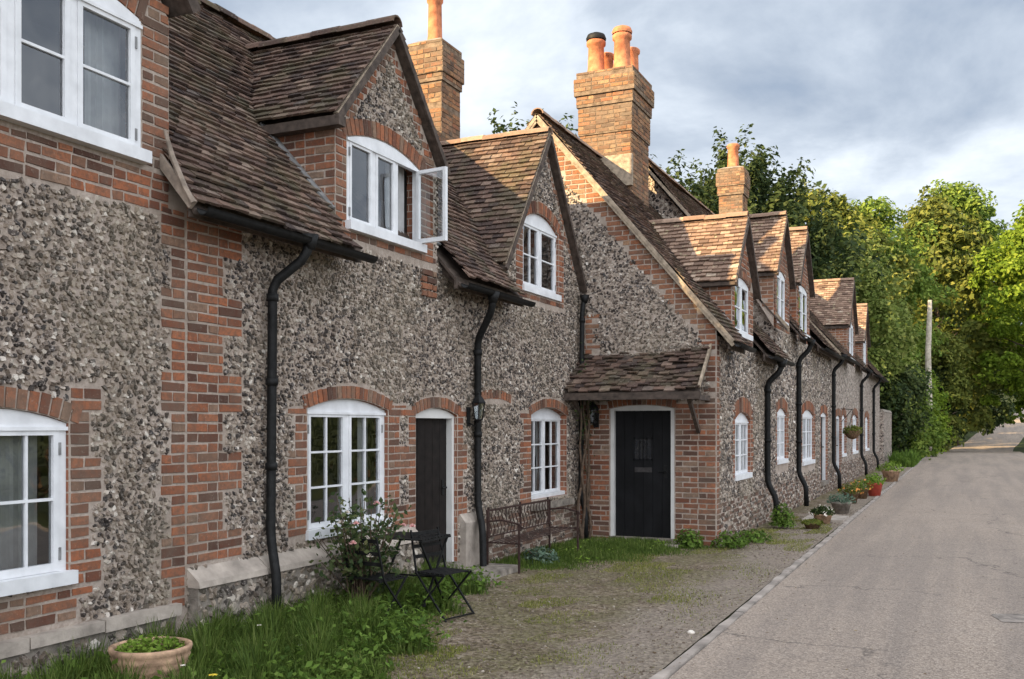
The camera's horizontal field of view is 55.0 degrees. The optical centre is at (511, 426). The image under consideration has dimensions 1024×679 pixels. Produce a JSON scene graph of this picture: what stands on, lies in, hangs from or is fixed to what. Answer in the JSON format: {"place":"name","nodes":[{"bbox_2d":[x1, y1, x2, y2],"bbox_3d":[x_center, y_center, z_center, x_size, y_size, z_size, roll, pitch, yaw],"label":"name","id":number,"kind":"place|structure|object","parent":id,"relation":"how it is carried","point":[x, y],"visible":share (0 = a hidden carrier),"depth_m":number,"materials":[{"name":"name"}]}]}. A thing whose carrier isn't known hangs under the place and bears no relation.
{"place":"outdoors","nodes":[
{"label":"outdoors","id":0,"kind":"place"},
{"bbox_2d":[490,535,721,572],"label":"short grass","id":1,"kind":"structure","parent":0,"point":[634,545],"depth_m":12.94,"materials":[{"name":"green plant"}]},
{"bbox_2d":[209,0,1023,323],"label":"sky","id":2,"kind":"structure","parent":0,"point":[889,98],"materials":[{"name":"grey"}]},
{"bbox_2d":[375,465,910,678],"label":"verge","id":3,"kind":"structure","parent":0,"point":[601,617],"depth_m":8.82,"materials":[{"name":"beige gravel"}]},
{"bbox_2d":[108,633,192,678],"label":"planter","id":4,"kind":"object","parent":3,"relation":"on","point":[169,648],"visible":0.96,"depth_m":5.84,"materials":[{"name":"ceramic"}]},
{"bbox_2d":[0,557,492,678],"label":"tall grass","id":5,"kind":"structure","parent":3,"relation":"on","point":[266,621],"depth_m":6.82,"materials":[{"name":"green plant"}]},
{"bbox_2d":[0,562,507,678],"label":"ground weeds","id":6,"kind":"object","parent":3,"relation":"on","point":[394,625],"visible":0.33,"depth_m":7.23,"materials":[{"name":"green plant"}]},
{"bbox_2d":[83,0,588,637],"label":"flint cottage","id":7,"kind":"structure","parent":3,"relation":"on","point":[381,258],"depth_m":9.65,"materials":[{"name":"stone"}]},
{"bbox_2d":[305,399,391,540],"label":"window","id":8,"kind":"structure","parent":7,"relation":"in","point":[340,432],"depth_m":9.66,"materials":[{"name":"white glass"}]},
{"bbox_2d":[345,136,447,253],"bbox_3d":[-1.310,-2.284,9.774,0.874,1.047,1.518,0,0,25],"label":"window","id":9,"kind":"structure","parent":7,"relation":"in","point":[375,169],"depth_m":10.01,"materials":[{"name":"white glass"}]},
{"bbox_2d":[416,418,446,564],"bbox_3d":[-0.902,0.724,10.748,0.106,1.613,0.812,0,0,25],"label":"door","id":10,"kind":"structure","parent":7,"relation":"in","point":[431,486],"depth_m":10.81,"materials":[{"name":"black wood"}]},
{"bbox_2d":[459,511,479,568],"bbox_3d":[-0.477,1.350,11.329,0.086,0.700,0.400,0,0,25],"label":"door base stone","id":11,"kind":"structure","parent":7,"relation":"in","point":[469,530],"depth_m":11.21,"materials":[{"name":"beige stone"}]},
{"bbox_2d":[466,391,485,426],"bbox_3d":[-0.404,-0.195,11.295,0.226,0.410,0.156,0,0,25],"label":"wall lantern","id":12,"kind":"object","parent":7,"relation":"attached to","point":[478,399],"depth_m":11.27,"materials":[{"name":"black metal"}]},
{"bbox_2d":[522,214,561,301],"bbox_3d":[0.212,-2.284,13.444,0.485,1.167,1.398,0,0,25],"label":"window","id":13,"kind":"structure","parent":7,"relation":"in","point":[536,231],"depth_m":13.52,"materials":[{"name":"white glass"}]},
{"bbox_2d":[531,408,564,499],"bbox_3d":[0.101,0.410,13.814,0.875,1.337,1.778,0,0,25],"label":"window","id":14,"kind":"structure","parent":7,"relation":"in","point":[545,423],"depth_m":13.95,"materials":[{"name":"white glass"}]},
{"bbox_2d":[304,488,415,601],"bbox_3d":[-1.274,1.115,8.539,0.814,1.175,1.158,0,0,25],"label":"rose bush","id":15,"kind":"object","parent":3,"relation":"on","point":[347,529],"visible":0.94,"depth_m":8.44,"materials":[{"name":"green plant"}]},
{"bbox_2d":[344,537,409,618],"bbox_3d":[-1.165,1.315,8.453,0.410,0.781,0.444,0,0,33],"label":"bistro chair","id":16,"kind":"object","parent":3,"relation":"on","point":[385,578],"visible":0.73,"depth_m":8.32,"materials":[{"name":"black metal"}]},
{"bbox_2d":[371,531,450,613],"bbox_3d":[-0.922,1.347,8.981,0.540,0.697,0.540,0,0,25],"label":"bistro table","id":17,"kind":"object","parent":3,"relation":"on","point":[424,539],"visible":0.52,"depth_m":8.91,"materials":[{"name":"black metal"}]},
{"bbox_2d":[410,527,474,622],"bbox_3d":[-0.621,1.315,8.777,0.444,0.781,0.410,0,0,37],"label":"bistro chair","id":18,"kind":"object","parent":3,"relation":"on","point":[442,572],"visible":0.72,"depth_m":8.78,"materials":[{"name":"black metal"}]},
{"bbox_2d":[486,497,580,573],"bbox_3d":[0.309,1.320,12.136,0.470,0.760,1.927,0,0,25],"label":"iron bench","id":19,"kind":"object","parent":3,"relation":"on","point":[519,525],"visible":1,"depth_m":12.04,"materials":[{"name":"brown metal"}]},
{"bbox_2d":[523,546,559,563],"bbox_3d":[0.345,1.594,12.158,0.502,0.230,0.502,0,0,25],"label":"leafy plant","id":20,"kind":"object","parent":3,"relation":"on","point":[543,554],"visible":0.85,"depth_m":12.08,"materials":[{"name":"green plant"}]},
{"bbox_2d":[574,341,598,538],"bbox_3d":[1.060,0.230,14.394,0.438,2.955,0.622,0,0,25],"label":"climbing plant","id":21,"kind":"object","parent":3,"relation":"on","point":[586,497],"visible":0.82,"depth_m":14.35,"materials":[{"name":"brown plant"}]},
{"bbox_2d":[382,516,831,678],"bbox_3d":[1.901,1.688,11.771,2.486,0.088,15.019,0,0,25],"label":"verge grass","id":22,"kind":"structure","parent":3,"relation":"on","point":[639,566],"depth_m":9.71,"materials":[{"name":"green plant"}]},
{"bbox_2d":[555,539,679,561],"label":"leafy weeds","id":23,"kind":"object","parent":3,"relation":"on","point":[580,558],"visible":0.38,"depth_m":12.99,"materials":[{"name":"green plant"}]},
{"bbox_2d":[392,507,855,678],"bbox_3d":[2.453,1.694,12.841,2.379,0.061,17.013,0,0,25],"label":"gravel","id":24,"kind":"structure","parent":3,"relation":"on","point":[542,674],"depth_m":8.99,"materials":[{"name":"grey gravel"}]},
{"bbox_2d":[673,527,704,548],"bbox_3d":[2.488,1.567,13.774,0.448,0.290,0.443,0,0,25],"label":"leafy plant","id":25,"kind":"object","parent":3,"relation":"on","point":[690,542],"visible":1,"depth_m":13.70,"materials":[{"name":"green plant"}]},
{"bbox_2d":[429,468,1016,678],"bbox_3d":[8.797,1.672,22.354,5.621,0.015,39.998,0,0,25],"label":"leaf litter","id":26,"kind":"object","parent":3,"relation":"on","point":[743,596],"visible":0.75,"depth_m":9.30,"materials":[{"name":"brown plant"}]},
{"bbox_2d":[711,530,748,548],"bbox_3d":[3.058,1.573,13.731,0.534,0.274,0.497,0,0,-25],"label":"leafy plant","id":27,"kind":"object","parent":3,"relation":"on","point":[726,540],"visible":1,"depth_m":13.66,"materials":[{"name":"green plant"}]},
{"bbox_2d":[648,158,844,514],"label":"flint cottage","id":28,"kind":"structure","parent":3,"relation":"on","point":[781,319],"depth_m":20.20,"materials":[{"name":"stone"}]},
{"bbox_2d":[777,408,788,464],"bbox_3d":[5.147,0.183,18.871,0.135,1.063,1.160,0,0,25],"label":"window","id":29,"kind":"structure","parent":28,"relation":"in","point":[780,414],"depth_m":18.92,"materials":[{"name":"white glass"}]},
{"bbox_2d":[777,271,788,325],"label":"window","id":30,"kind":"structure","parent":28,"relation":"in","point":[780,279],"depth_m":18.93,"materials":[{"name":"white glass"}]},
{"bbox_2d":[790,286,809,338],"bbox_3d":[6.176,-2.460,21.452,0.455,1.199,1.448,0,0,25],"label":"window","id":31,"kind":"structure","parent":28,"relation":"in","point":[802,319],"depth_m":21.42,"materials":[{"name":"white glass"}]},
{"bbox_2d":[802,410,814,465],"bbox_3d":[6.626,0.243,22.099,0.135,1.223,1.860,0,0,25],"label":"window","id":32,"kind":"structure","parent":28,"relation":"in","point":[807,459],"depth_m":22.13,"materials":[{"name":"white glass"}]},
{"bbox_2d":[821,417,823,479],"bbox_3d":[7.712,0.571,24.599,0.106,1.598,0.982,0,0,25],"label":"door","id":33,"kind":"structure","parent":28,"relation":"in","point":[821,417],"depth_m":24.91,"materials":[{"name":"black paint"}]},
{"bbox_2d":[734,528,772,543],"bbox_3d":[3.522,1.603,14.437,0.599,0.215,0.603,0,0,25],"label":"leafy plant","id":34,"kind":"object","parent":3,"relation":"on","point":[755,536],"visible":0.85,"depth_m":14.34,"materials":[{"name":"green plant"}]},
{"bbox_2d":[768,503,795,527],"bbox_3d":[4.544,1.493,16.495,0.467,0.431,0.452,0,0,25],"label":"leafy plant","id":35,"kind":"object","parent":3,"relation":"on","point":[783,520],"visible":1,"depth_m":16.43,"materials":[{"name":"green plant"}]},
{"bbox_2d":[716,143,888,490],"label":"flint cottage","id":36,"kind":"structure","parent":3,"relation":"on","point":[839,318],"depth_m":30.11,"materials":[{"name":"brick"}]},
{"bbox_2d":[842,416,846,456],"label":"window","id":37,"kind":"structure","parent":36,"relation":"in","point":[843,454],"depth_m":28.73,"materials":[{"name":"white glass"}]},
{"bbox_2d":[841,408,862,439],"bbox_3d":[9.460,-0.063,27.360,0.588,0.866,0.544,0,0,25],"label":"hanging basket","id":38,"kind":"object","parent":36,"relation":"attached to","point":[852,432],"visible":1,"depth_m":27.22,"materials":[{"name":"green metal"}]},
{"bbox_2d":[849,324,855,360],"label":"window","id":39,"kind":"structure","parent":36,"relation":"in","point":[850,329],"depth_m":30.92,"materials":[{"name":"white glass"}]},
{"bbox_2d":[852,415,858,453],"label":"window","id":40,"kind":"structure","parent":36,"relation":"in","point":[854,451],"depth_m":31.92,"materials":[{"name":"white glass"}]},
{"bbox_2d":[857,340,866,367],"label":"window","id":41,"kind":"structure","parent":36,"relation":"in","point":[864,344],"depth_m":34.94,"materials":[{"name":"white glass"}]},
{"bbox_2d":[865,417,869,450],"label":"window","id":42,"kind":"structure","parent":36,"relation":"in","point":[866,449],"depth_m":35.54,"materials":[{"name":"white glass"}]},
{"bbox_2d":[801,518,823,528],"bbox_3d":[4.988,1.611,16.327,0.377,0.177,0.368,0,0,25],"label":"flower pot","id":43,"kind":"object","parent":3,"relation":"on","point":[813,523],"visible":1,"depth_m":16.22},
{"bbox_2d":[809,504,835,523],"bbox_3d":[5.401,1.525,17.121,0.448,0.351,0.454,0,0,25],"label":"flower pot","id":44,"kind":"object","parent":3,"relation":"on","point":[824,514],"visible":0.97,"depth_m":17.02,"materials":[{"name":"ceramic"}]},
{"bbox_2d":[802,514,848,522],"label":"paving slab","id":45,"kind":"structure","parent":3,"relation":"on","point":[839,518],"depth_m":17.57,"materials":[{"name":"stone"}]},
{"bbox_2d":[826,492,855,513],"bbox_3d":[6.450,1.491,19.265,0.552,0.419,0.550,0,0,25],"label":"flower pot","id":46,"kind":"object","parent":3,"relation":"on","point":[842,504],"visible":1,"depth_m":19.15,"materials":[{"name":"stone"}]},
{"bbox_2d":[838,482,863,503],"bbox_3d":[7.463,1.458,21.668,0.564,0.483,0.533,0,0,25],"label":"flower pot","id":47,"kind":"object","parent":3,"relation":"on","point":[853,492],"visible":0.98,"depth_m":21.55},
{"bbox_2d":[851,478,873,498],"bbox_3d":[8.217,1.456,23.110,0.548,0.488,0.530,0,0,25],"label":"flower pot","id":48,"kind":"object","parent":3,"relation":"on","point":[864,494],"visible":0.73,"depth_m":22.98,"materials":[{"name":"plant"}]},
{"bbox_2d":[862,472,886,495],"bbox_3d":[8.855,1.407,24.013,0.586,0.587,0.594,0,0,25],"label":"flower pot","id":49,"kind":"object","parent":3,"relation":"on","point":[877,483],"visible":0.84,"depth_m":23.86,"materials":[{"name":"red ceramic"}]},
{"bbox_2d":[880,409,891,465],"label":"flint wall","id":50,"kind":"structure","parent":3,"relation":"on","point":[885,432],"depth_m":42.14,"materials":[{"name":"stone"}]},
{"bbox_2d":[875,461,905,481],"bbox_3d":[11.627,1.376,30.234,0.858,0.648,0.832,0,0,43],"label":"flower pot","id":51,"kind":"object","parent":3,"relation":"on","point":[891,474],"visible":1,"depth_m":30.05,"materials":[{"name":"ceramic"}]},
{"bbox_2d":[356,389,1023,668],"bbox_3d":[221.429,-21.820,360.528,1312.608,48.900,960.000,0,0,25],"label":"ground","id":52,"kind":"structure","parent":0,"point":[1019,447],"depth_m":101.88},
{"bbox_2d":[0,0,201,678],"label":"flint cottage","id":53,"kind":"structure","parent":52,"relation":"on","point":[86,387],"depth_m":6.49,"materials":[{"name":"stone"}]},
{"bbox_2d":[0,409,77,596],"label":"window","id":54,"kind":"structure","parent":53,"relation":"in","point":[32,446],"depth_m":6.16,"materials":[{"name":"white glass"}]},
{"bbox_2d":[0,0,151,164],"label":"window","id":55,"kind":"structure","parent":53,"relation":"in","point":[46,86],"depth_m":6.66,"materials":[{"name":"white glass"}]},
{"bbox_2d":[487,101,577,135],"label":"yew tree","id":56,"kind":"object","parent":52,"relation":"on","point":[502,128],"visible":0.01,"depth_m":40.02,"materials":[{"name":"green plant"}]},
{"bbox_2d":[421,25,794,548],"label":"flint cottage","id":57,"kind":"structure","parent":52,"relation":"on","point":[674,328],"depth_m":14.55,"materials":[{"name":"stone"}]},
{"bbox_2d":[589,401,598,427],"bbox_3d":[1.208,-0.175,14.493,0.180,0.410,0.214,0,0,25],"label":"wall lantern","id":58,"kind":"object","parent":57,"relation":"attached to","point":[596,418],"depth_m":14.46,"materials":[{"name":"black metal"}]},
{"bbox_2d":[616,411,670,537],"bbox_3d":[1.918,0.699,14.375,0.852,1.843,0.106,0,0,25],"label":"door","id":59,"kind":"structure","parent":57,"relation":"in","point":[643,438],"depth_m":14.39,"materials":[{"name":"black paint"}]},
{"bbox_2d":[717,278,752,340],"bbox_3d":[3.428,-1.835,15.589,0.545,1.029,1.298,0,0,25],"label":"window","id":60,"kind":"structure","parent":57,"relation":"in","point":[741,291],"depth_m":15.71,"materials":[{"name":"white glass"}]},
{"bbox_2d":[734,413,752,480],"bbox_3d":[3.611,0.308,15.544,0.135,1.053,1.290,0,0,25],"label":"window","id":61,"kind":"structure","parent":57,"relation":"in","point":[741,422],"depth_m":15.65,"materials":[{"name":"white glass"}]},
{"bbox_2d":[650,149,718,213],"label":"yew tree","id":62,"kind":"object","parent":52,"relation":"on","point":[695,190],"visible":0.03,"depth_m":42.07,"materials":[{"name":"green plant"}]},
{"bbox_2d":[690,123,872,362],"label":"yew tree","id":63,"kind":"object","parent":52,"relation":"on","point":[757,168],"visible":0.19,"depth_m":45.26,"materials":[{"name":"green plant"}]},
{"bbox_2d":[649,456,925,678],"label":"kerb","id":64,"kind":"structure","parent":52,"relation":"on","point":[672,668],"depth_m":9.28,"materials":[{"name":"grey concrete"}]},
{"bbox_2d":[698,176,891,355],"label":"yew tree","id":65,"kind":"object","parent":52,"relation":"on","point":[846,241],"visible":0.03,"depth_m":50.52,"materials":[{"name":"green plant"}]},
{"bbox_2d":[798,181,920,347],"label":"broadleaf tree","id":66,"kind":"object","parent":52,"relation":"on","point":[841,205],"visible":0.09,"depth_m":62.28,"materials":[{"name":"green plant"}]},
{"bbox_2d":[815,258,920,446],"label":"hedge shrub","id":67,"kind":"object","parent":52,"relation":"on","point":[876,311],"visible":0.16,"depth_m":46.72,"materials":[{"name":"green plant"}]},
{"bbox_2d":[818,228,934,413],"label":"hedge shrub","id":68,"kind":"object","parent":52,"relation":"on","point":[870,246],"visible":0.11,"depth_m":52.53,"materials":[{"name":"green plant"}]},
{"bbox_2d":[842,196,959,360],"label":"broadleaf tree","id":69,"kind":"object","parent":52,"relation":"on","point":[923,288],"visible":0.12,"depth_m":66.42,"materials":[{"name":"green plant"}]},
{"bbox_2d":[868,343,933,452],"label":"hedge shrub","id":70,"kind":"object","parent":52,"relation":"on","point":[909,386],"visible":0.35,"depth_m":47.32,"materials":[{"name":"green plant"}]},
{"bbox_2d":[892,410,930,459],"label":"hedge shrub","id":71,"kind":"object","parent":52,"relation":"on","point":[920,442],"visible":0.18,"depth_m":48.64,"materials":[{"name":"green plant"}]},
{"bbox_2d":[891,350,940,446],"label":"hedge shrub","id":72,"kind":"object","parent":52,"relation":"on","point":[915,366],"visible":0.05,"depth_m":54.18,"materials":[{"name":"green plant"}]},
{"bbox_2d":[925,300,931,453],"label":"utility pole","id":73,"kind":"object","parent":52,"relation":"on","point":[928,339],"visible":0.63,"depth_m":58.37,"materials":[{"name":"grey wood"}]},
{"bbox_2d":[917,404,950,456],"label":"hedge shrub","id":74,"kind":"object","parent":52,"relation":"on","point":[935,437],"visible":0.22,"depth_m":54.25,"materials":[{"name":"green plant"}]},
{"bbox_2d":[924,371,955,453],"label":"hedge shrub","id":75,"kind":"object","parent":52,"relation":"on","point":[940,397],"visible":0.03,"depth_m":60.59,"materials":[{"name":"green plant"}]},
{"bbox_2d":[914,256,966,435],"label":"broadleaf tree","id":76,"kind":"object","parent":52,"relation":"on","point":[946,319],"visible":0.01,"depth_m":87.84,"materials":[{"name":"green plant"}]},
{"bbox_2d":[915,346,974,451],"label":"hedge shrub","id":77,"kind":"object","parent":52,"relation":"on","point":[958,412],"visible":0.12,"depth_m":72.15,"materials":[{"name":"green plant"}]},
{"bbox_2d":[917,330,975,451],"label":"hedge shrub","id":78,"kind":"object","parent":52,"relation":"on","point":[951,359],"visible":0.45,"depth_m":71.31,"materials":[{"name":"green plant"}]},
{"bbox_2d":[882,185,1021,432],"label":"broadleaf tree","id":79,"kind":"object","parent":52,"relation":"on","point":[938,210],"visible":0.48,"depth_m":78.04,"materials":[{"name":"green plant"}]},
{"bbox_2d":[895,179,1011,445],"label":"broadleaf tree","id":80,"kind":"object","parent":52,"relation":"on","point":[960,196],"visible":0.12,"depth_m":108.70,"materials":[{"name":"green plant"}]},
{"bbox_2d":[948,388,983,445],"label":"hedge shrub","id":81,"kind":"object","parent":52,"relation":"on","point":[970,408],"visible":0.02,"depth_m":81.03,"materials":[{"name":"green plant"}]},
{"bbox_2d":[933,277,1017,443],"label":"broadleaf tree","id":82,"kind":"object","parent":52,"relation":"on","point":[999,415],"visible":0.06,"depth_m":88.94,"materials":[{"name":"green plant"}]},
{"bbox_2d":[966,199,1023,405],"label":"broadleaf tree","id":83,"kind":"object","parent":52,"relation":"on","point":[1007,271],"visible":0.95,"depth_m":73.51,"materials":[{"name":"green plant"}]},
{"bbox_2d":[990,280,1023,424],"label":"broadleaf tree","id":84,"kind":"object","parent":52,"relation":"on","point":[1019,405],"visible":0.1,"depth_m":97.37,"materials":[{"name":"green plant"}]},
{"bbox_2d":[669,408,1023,678],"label":"road","id":85,"kind":"structure","parent":0,"point":[881,600],"depth_m":9.99,"materials":[{"name":"grey asphalt"}]},
{"bbox_2d":[992,614,1023,621],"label":"road patch","id":86,"kind":"object","parent":85,"relation":"on","point":[1011,617],"visible":1,"depth_m":8.71,"materials":[{"name":"white paint"}]},
{"bbox_2d":[887,443,926,466],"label":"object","id":87,"kind":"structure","parent":0,"point":[911,458],"depth_m":41.67,"materials":[{"name":"green plant"}]}
]}

